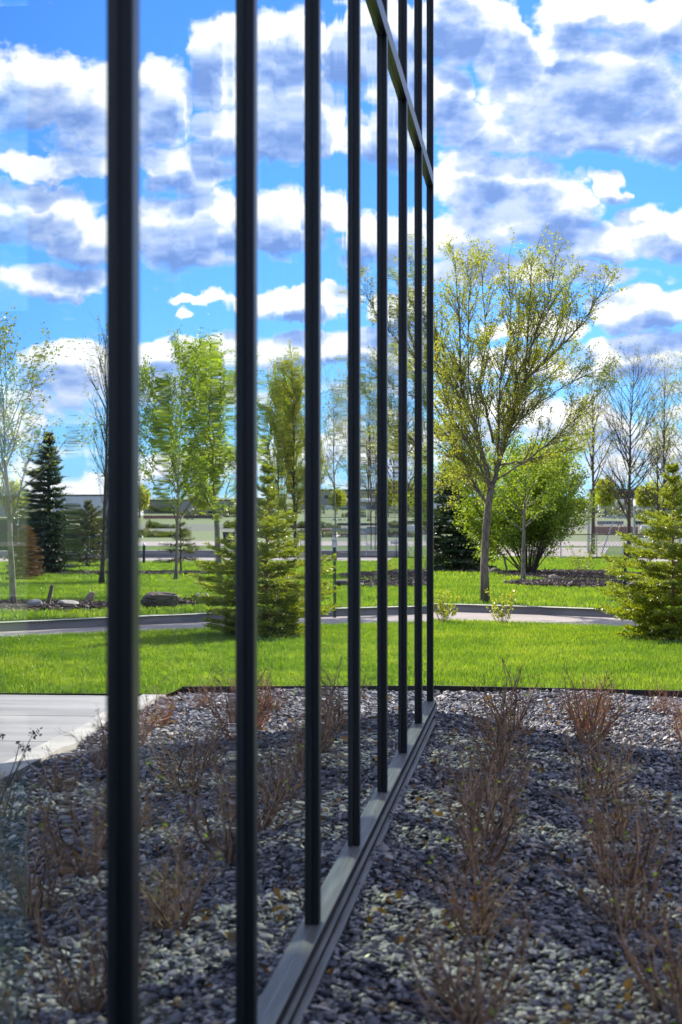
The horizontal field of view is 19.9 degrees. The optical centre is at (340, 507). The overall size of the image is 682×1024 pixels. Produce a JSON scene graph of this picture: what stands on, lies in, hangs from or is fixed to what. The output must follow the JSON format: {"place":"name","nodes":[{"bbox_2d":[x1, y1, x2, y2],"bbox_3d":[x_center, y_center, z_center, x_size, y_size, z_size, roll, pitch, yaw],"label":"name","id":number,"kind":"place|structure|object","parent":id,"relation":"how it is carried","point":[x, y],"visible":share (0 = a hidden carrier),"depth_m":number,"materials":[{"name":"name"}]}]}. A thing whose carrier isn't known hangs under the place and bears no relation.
{"place":"outdoors","nodes":[
{"label":"outdoors","id":0,"kind":"place"},
{"bbox_2d":[292,689,681,1023],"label":"ground","id":1,"kind":"structure","parent":0,"point":[413,948],"depth_m":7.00,"materials":[{"name":"grey gravel"}]},
{"bbox_2d":[0,0,439,1023],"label":"office building","id":2,"kind":"structure","parent":1,"relation":"on","point":[218,712],"depth_m":4.42,"materials":[{"name":"clear glass"}]},
{"bbox_2d":[385,877,553,1023],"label":"bare shrub","id":3,"kind":"object","parent":1,"relation":"on","point":[456,1007],"visible":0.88,"depth_m":5.60,"materials":[{"name":"brown plant"}]},
{"bbox_2d":[400,799,545,939],"bbox_3d":[0.487,1.283,6.759,0.467,0.486,0.491,0,0,32],"label":"bare shrub","id":4,"kind":"object","parent":1,"relation":"on","point":[483,911],"visible":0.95,"depth_m":6.79,"materials":[{"name":"brown plant"}]},
{"bbox_2d":[426,755,539,872],"bbox_3d":[0.613,1.254,7.930,0.460,0.502,0.441,0,0,-19],"label":"bare shrub","id":5,"kind":"object","parent":1,"relation":"on","point":[493,845],"visible":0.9,"depth_m":7.93,"materials":[{"name":"brown plant"}]},
{"bbox_2d":[422,731,549,840],"bbox_3d":[0.656,1.268,8.892,0.543,0.510,0.566,0,0,-13],"label":"bare shrub","id":6,"kind":"object","parent":1,"relation":"on","point":[478,807],"visible":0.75,"depth_m":8.81,"materials":[{"name":"brown plant"}]},
{"bbox_2d":[449,729,539,805],"bbox_3d":[0.779,1.313,9.768,0.529,0.418,0.397,0,0,32],"label":"bare shrub","id":7,"kind":"object","parent":1,"relation":"on","point":[494,768],"visible":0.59,"depth_m":9.74,"materials":[{"name":"brown plant"}]},
{"bbox_2d":[315,695,681,1023],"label":"fallen leaves","id":8,"kind":"object","parent":1,"relation":"on","point":[576,985],"visible":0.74,"depth_m":7.49,"materials":[{"name":"brown plant"}]},
{"bbox_2d":[458,676,549,757],"bbox_3d":[0.934,1.258,11.667,0.494,0.557,0.516,0,0,45],"label":"bare shrub","id":9,"kind":"object","parent":1,"relation":"on","point":[491,729],"visible":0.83,"depth_m":11.66,"materials":[{"name":"brown plant"}]},
{"bbox_2d":[462,706,547,773],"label":"bare shrub","id":10,"kind":"object","parent":1,"relation":"on","point":[503,748],"visible":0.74,"depth_m":10.81,"materials":[{"name":"brown plant"}]},
{"bbox_2d":[415,943,595,1023],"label":"bare shrub","id":11,"kind":"object","parent":1,"relation":"on","point":[466,1008],"visible":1,"depth_m":4.82,"materials":[{"name":"brown plant"}]},
{"bbox_2d":[466,654,547,733],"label":"bare shrub","id":12,"kind":"object","parent":1,"relation":"on","point":[523,712],"visible":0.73,"depth_m":12.90,"materials":[{"name":"brown plant"}]},
{"bbox_2d":[434,603,650,617],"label":"kerb","id":13,"kind":"structure","parent":1,"relation":"on","point":[545,610],"depth_m":27.27,"materials":[{"name":"concrete"}]},
{"bbox_2d":[434,685,681,697],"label":"lawn edging","id":14,"kind":"object","parent":1,"relation":"on","point":[441,688],"visible":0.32,"depth_m":15.66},
{"bbox_2d":[541,666,636,745],"bbox_3d":[1.530,1.226,12.073,0.606,0.571,0.695,0,0,1],"label":"bare shrub","id":15,"kind":"object","parent":1,"relation":"on","point":[574,719],"visible":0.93,"depth_m":12.00,"materials":[{"name":"brown plant"}]},
{"bbox_2d":[552,674,632,734],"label":"bare shrub","id":16,"kind":"object","parent":1,"relation":"on","point":[601,706],"visible":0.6,"depth_m":12.82,"materials":[{"name":"brown plant"}]},
{"bbox_2d":[570,678,619,712],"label":"bare shrub","id":17,"kind":"object","parent":1,"relation":"on","point":[596,690],"visible":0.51,"depth_m":14.01,"materials":[{"name":"brown plant"}]},
{"bbox_2d":[555,720,646,799],"bbox_3d":[1.331,1.288,9.915,0.448,0.448,0.429,0,0,45],"label":"bare shrub","id":18,"kind":"object","parent":1,"relation":"on","point":[599,772],"visible":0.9,"depth_m":9.94,"materials":[{"name":"brown plant"}]},
{"bbox_2d":[555,709,653,777],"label":"bare shrub","id":19,"kind":"object","parent":1,"relation":"on","point":[597,747],"visible":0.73,"depth_m":10.79,"materials":[{"name":"brown plant"}]},
{"bbox_2d":[531,800,681,931],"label":"bare shrub","id":20,"kind":"object","parent":1,"relation":"on","point":[631,903],"visible":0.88,"depth_m":6.85,"materials":[{"name":"brown plant"}]},
{"bbox_2d":[543,739,674,843],"bbox_3d":[1.216,1.291,8.632,0.551,0.480,0.524,0,0,-34],"label":"bare shrub","id":21,"kind":"object","parent":1,"relation":"on","point":[619,817],"visible":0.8,"depth_m":8.68,"materials":[{"name":"brown plant"}]},
{"bbox_2d":[559,773,681,887],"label":"bare shrub","id":22,"kind":"object","parent":1,"relation":"on","point":[598,850],"visible":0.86,"depth_m":7.69,"materials":[{"name":"brown plant"}]},
{"bbox_2d":[559,958,681,1023],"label":"bare shrub","id":23,"kind":"object","parent":1,"relation":"on","point":[678,1010],"visible":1,"depth_m":4.83,"materials":[{"name":"brown plant"}]},
{"bbox_2d":[624,549,626,608],"bbox_3d":[3.822,1.070,26.117,0.036,1.061,0.040,0,0,6],"label":"steel post","id":24,"kind":"object","parent":1,"relation":"on","point":[625,582],"visible":0.33,"depth_m":26.10,"materials":[{"name":"grey metal"}]},
{"bbox_2d":[604,864,681,1008],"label":"bare shrub","id":25,"kind":"object","parent":1,"relation":"on","point":[630,958],"visible":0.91,"depth_m":5.78,"materials":[{"name":"brown plant"}]},
{"bbox_2d":[641,673,681,714],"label":"bare shrub","id":26,"kind":"object","parent":1,"relation":"on","point":[662,706],"visible":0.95,"depth_m":13.95,"materials":[{"name":"brown plant"}]},
{"bbox_2d":[649,701,681,743],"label":"bare shrub","id":27,"kind":"object","parent":1,"relation":"on","point":[678,731],"visible":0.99,"depth_m":11.77,"materials":[{"name":"brown plant"}]},
{"bbox_2d":[661,744,681,774],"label":"bare shrub","id":28,"kind":"object","parent":1,"relation":"on","point":[676,761],"visible":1,"depth_m":10.71,"materials":[{"name":"brown plant"}]},
{"bbox_2d":[666,689,681,729],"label":"bare shrub","id":29,"kind":"object","parent":1,"relation":"on","point":[680,711],"visible":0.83,"depth_m":12.82,"materials":[{"name":"brown plant"}]},
{"bbox_2d":[434,547,607,556],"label":"parking pad","id":30,"kind":"object","parent":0,"point":[512,554],"visible":0.07,"depth_m":91.51,"materials":[{"name":"grey concrete"}]},
{"bbox_2d":[435,524,643,530],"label":"gravel lot","id":31,"kind":"structure","parent":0,"point":[576,529],"depth_m":360.00,"materials":[{"name":"grey gravel"}]},
{"bbox_2d":[595,526,617,533],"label":"storage container","id":32,"kind":"object","parent":31,"relation":"on","point":[605,530],"visible":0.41,"depth_m":251.87,"materials":[{"name":"brown metal"}]},
{"bbox_2d":[597,521,623,525],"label":"freight wagon","id":33,"kind":"object","parent":31,"relation":"on","point":[614,522],"visible":0.81,"depth_m":379.72,"materials":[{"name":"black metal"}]},
{"bbox_2d":[619,526,637,533],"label":"storage container","id":34,"kind":"object","parent":31,"relation":"on","point":[623,528],"visible":0.26,"depth_m":251.93,"materials":[{"name":"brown metal"}]},
{"bbox_2d":[640,525,653,531],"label":"storage container","id":35,"kind":"object","parent":31,"relation":"on","point":[643,526],"visible":0.22,"depth_m":251.97,"materials":[{"name":"white metal"}]},
{"bbox_2d":[436,546,648,608],"bbox_3d":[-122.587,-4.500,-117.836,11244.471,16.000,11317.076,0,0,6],"label":"back lawn","id":36,"kind":"structure","parent":0,"point":[613,553],"depth_m":84.09,"materials":[{"name":"green plant"}]},
{"bbox_2d":[465,427,515,555],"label":"tree","id":37,"kind":"object","parent":36,"relation":"on","point":[486,442],"visible":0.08,"depth_m":81.42,"materials":[{"name":"green plant"}]},
{"bbox_2d":[491,568,500,573],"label":"rock","id":38,"kind":"object","parent":36,"relation":"on","point":[496,569],"visible":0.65,"depth_m":45.25,"materials":[{"name":"grey stone"}]},
{"bbox_2d":[498,574,517,579],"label":"shrub","id":39,"kind":"object","parent":36,"relation":"on","point":[516,577],"visible":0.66,"depth_m":38.71,"materials":[{"name":"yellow plant"}]},
{"bbox_2d":[438,429,602,573],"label":"shrub","id":40,"kind":"object","parent":36,"relation":"on","point":[540,531],"visible":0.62,"depth_m":43.93,"materials":[{"name":"green plant"}]},
{"bbox_2d":[480,439,571,578],"bbox_3d":[3.614,0.064,38.856,1.720,2.925,1.512,0,0,-10],"label":"tree","id":41,"kind":"object","parent":36,"relation":"on","point":[525,491],"visible":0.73,"depth_m":38.71,"materials":[{"name":"green plant"}]},
{"bbox_2d":[434,224,628,602],"bbox_3d":[2.398,-1.374,28.485,3.750,5.640,3.211,0,0,6],"label":"elm tree","id":42,"kind":"object","parent":36,"relation":"on","point":[459,441],"visible":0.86,"depth_m":28.33,"materials":[{"name":"green plant"}]},
{"bbox_2d":[434,577,681,610],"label":"back grass","id":43,"kind":"structure","parent":36,"relation":"on","point":[467,588],"depth_m":30.69,"materials":[{"name":"green plant"}]},
{"bbox_2d":[558,346,632,553],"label":"tree","id":44,"kind":"object","parent":36,"relation":"on","point":[592,457],"visible":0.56,"depth_m":85.89,"materials":[{"name":"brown plant"}]},
{"bbox_2d":[527,533,681,558],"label":"chain link fence","id":45,"kind":"object","parent":36,"relation":"on","point":[596,543],"visible":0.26,"depth_m":73.56,"materials":[{"name":"metal"}]},
{"bbox_2d":[587,330,681,556],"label":"tree","id":46,"kind":"object","parent":36,"relation":"on","point":[626,495],"visible":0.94,"depth_m":73.13,"materials":[{"name":"brown plant"}]},
{"bbox_2d":[587,506,681,553],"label":"chain link fence","id":47,"kind":"object","parent":36,"relation":"on","point":[634,531],"visible":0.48,"depth_m":90.00,"materials":[{"name":"metal"}]},
{"bbox_2d":[614,397,681,543],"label":"tree","id":48,"kind":"object","parent":36,"relation":"on","point":[635,467],"visible":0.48,"depth_m":89.72,"materials":[{"name":"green plant"}]},
{"bbox_2d":[638,347,681,545],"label":"tree","id":49,"kind":"object","parent":36,"relation":"on","point":[663,447],"visible":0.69,"depth_m":84.53,"materials":[{"name":"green plant"}]},
{"bbox_2d":[640,351,681,500],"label":"tree","id":50,"kind":"object","parent":36,"relation":"on","point":[677,383],"visible":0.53,"depth_m":91.41,"materials":[{"name":"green plant"}]},
{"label":"bed soil","id":51,"kind":"structure","parent":36,"relation":"on","visible":0},
{"bbox_2d":[548,574,561,580],"bbox_3d":[4.087,1.368,37.061,0.273,0.196,0.228,0,0,6],"label":"rock","id":52,"kind":"object","parent":51,"relation":"on","point":[554,576],"visible":0.63,"depth_m":36.97,"materials":[{"name":"grey stone"}]},
{"bbox_2d":[503,578,630,587],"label":"bark mulch","id":53,"kind":"object","parent":51,"relation":"on","point":[547,582],"visible":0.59,"depth_m":35.50,"materials":[{"name":"brown wood"}]},
{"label":"bed soil","id":54,"kind":"structure","parent":51,"relation":"on","visible":0},
{"bbox_2d":[553,581,595,586],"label":"bark mulch","id":55,"kind":"object","parent":54,"relation":"on","point":[573,582],"visible":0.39,"depth_m":34.38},
{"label":"bed soil","id":56,"kind":"structure","parent":36,"relation":"on","visible":0},
{"bbox_2d":[434,447,498,571],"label":"spruce tree","id":57,"kind":"object","parent":56,"relation":"on","point":[456,550],"visible":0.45,"depth_m":47.95,"materials":[{"name":"green plant"}]},
{"bbox_2d":[446,567,491,571],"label":"bark mulch","id":58,"kind":"object","parent":56,"relation":"on","point":[463,570],"visible":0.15,"depth_m":47.23,"materials":[{"name":"brown wood"}]},
{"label":"bed soil","id":59,"kind":"structure","parent":36,"relation":"on","visible":0},
{"bbox_2d":[503,554,507,572],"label":"wooden stake","id":60,"kind":"object","parent":59,"relation":"on","point":[505,563],"visible":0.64,"depth_m":44.27,"materials":[{"name":"brown wood"}]},
{"bbox_2d":[496,568,643,579],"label":"bark mulch","id":61,"kind":"object","parent":59,"relation":"on","point":[547,573],"visible":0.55,"depth_m":43.08,"materials":[{"name":"brown wood"}]},
{"bbox_2d":[561,534,604,569],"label":"shrub","id":62,"kind":"object","parent":59,"relation":"on","point":[587,561],"visible":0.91,"depth_m":47.33,"materials":[{"name":"green plant"}]},
{"bbox_2d":[567,570,607,577],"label":"bark mulch","id":63,"kind":"object","parent":59,"relation":"on","point":[597,575],"visible":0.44,"depth_m":42.65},
{"bbox_2d":[434,612,667,626],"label":"driveway","id":64,"kind":"structure","parent":0,"point":[586,620],"depth_m":26.29,"materials":[{"name":"grey concrete"}]},
{"bbox_2d":[434,555,671,579],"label":"grass","id":65,"kind":"structure","parent":0,"point":[559,564],"depth_m":53.51,"materials":[{"name":"green plant"}]},
{"bbox_2d":[434,618,681,690],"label":"lawn","id":66,"kind":"structure","parent":0,"point":[556,661],"depth_m":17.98,"materials":[{"name":"green plant"}]},
{"bbox_2d":[434,589,461,623],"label":"shrub","id":67,"kind":"object","parent":66,"relation":"on","point":[446,612],"visible":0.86,"depth_m":24.64,"materials":[{"name":"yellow plant"}]},
{"bbox_2d":[485,589,519,622],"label":"shrub","id":68,"kind":"object","parent":66,"relation":"on","point":[500,614],"visible":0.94,"depth_m":24.58,"materials":[{"name":"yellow plant"}]},
{"bbox_2d":[593,454,681,641],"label":"spruce tree","id":69,"kind":"object","parent":66,"relation":"on","point":[654,595],"visible":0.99,"depth_m":21.63,"materials":[{"name":"green plant"}]},
{"bbox_2d":[434,0,681,497],"label":"sky","id":70,"kind":"structure","parent":0,"point":[559,114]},
{"bbox_2d":[436,498,681,541],"bbox_3d":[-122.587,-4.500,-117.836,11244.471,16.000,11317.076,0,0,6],"label":"field","id":71,"kind":"structure","parent":0,"point":[585,532],"depth_m":232.96,"materials":[{"name":"green plant"}]},
{"bbox_2d":[434,472,465,520],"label":"warehouse","id":72,"kind":"structure","parent":71,"relation":"on","point":[436,504],"depth_m":479.57,"materials":[{"name":"metal"}]},
{"bbox_2d":[595,476,617,516],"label":"tree","id":73,"kind":"object","parent":71,"relation":"on","point":[607,498],"visible":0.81,"depth_m":559.60,"materials":[{"name":"green plant"}]},
{"bbox_2d":[598,498,625,509],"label":"warehouse","id":74,"kind":"structure","parent":71,"relation":"on","point":[620,499],"depth_m":899.22,"materials":[{"name":"white paint"}]},
{"bbox_2d":[570,496,681,537],"bbox_3d":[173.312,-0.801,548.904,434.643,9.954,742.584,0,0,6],"label":"hedgerows","id":75,"kind":"object","parent":71,"relation":"on","point":[616,513],"visible":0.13,"depth_m":689.05,"materials":[{"name":"green plant"}]},
{"bbox_2d":[634,484,654,511],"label":"tree","id":76,"kind":"object","parent":71,"relation":"on","point":[644,502],"visible":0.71,"depth_m":639.41,"materials":[{"name":"green plant"}]},
{"bbox_2d":[646,479,661,511],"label":"tree","id":77,"kind":"object","parent":71,"relation":"on","point":[654,486],"visible":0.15,"depth_m":658.71,"materials":[{"name":"green plant"}]},
{"bbox_2d":[661,481,681,509],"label":"tree","id":78,"kind":"object","parent":71,"relation":"on","point":[679,492],"visible":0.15,"depth_m":590.27,"materials":[{"name":"green plant"}]},
{"bbox_2d":[478,541,681,545],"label":"road","id":79,"kind":"structure","parent":0,"point":[583,544],"depth_m":135.33,"materials":[{"name":"grey asphalt"}]},
{"bbox_2d":[588,489,658,508],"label":"warehouse","id":80,"kind":"structure","parent":0,"point":[632,494],"depth_m":1048.38,"materials":[{"name":"grey metal"}]},
{"bbox_2d":[638,558,676,561],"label":"back driveway","id":81,"kind":"structure","parent":0,"point":[655,560],"depth_m":69.70,"materials":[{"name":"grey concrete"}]},
{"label":"utility cabinet","id":82,"kind":"object","parent":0,"visible":0},
{"bbox_2d":[573,556,661,558],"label":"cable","id":83,"kind":"object","parent":82,"relation":"attached to","point":[601,557],"visible":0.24,"depth_m":66.89,"materials":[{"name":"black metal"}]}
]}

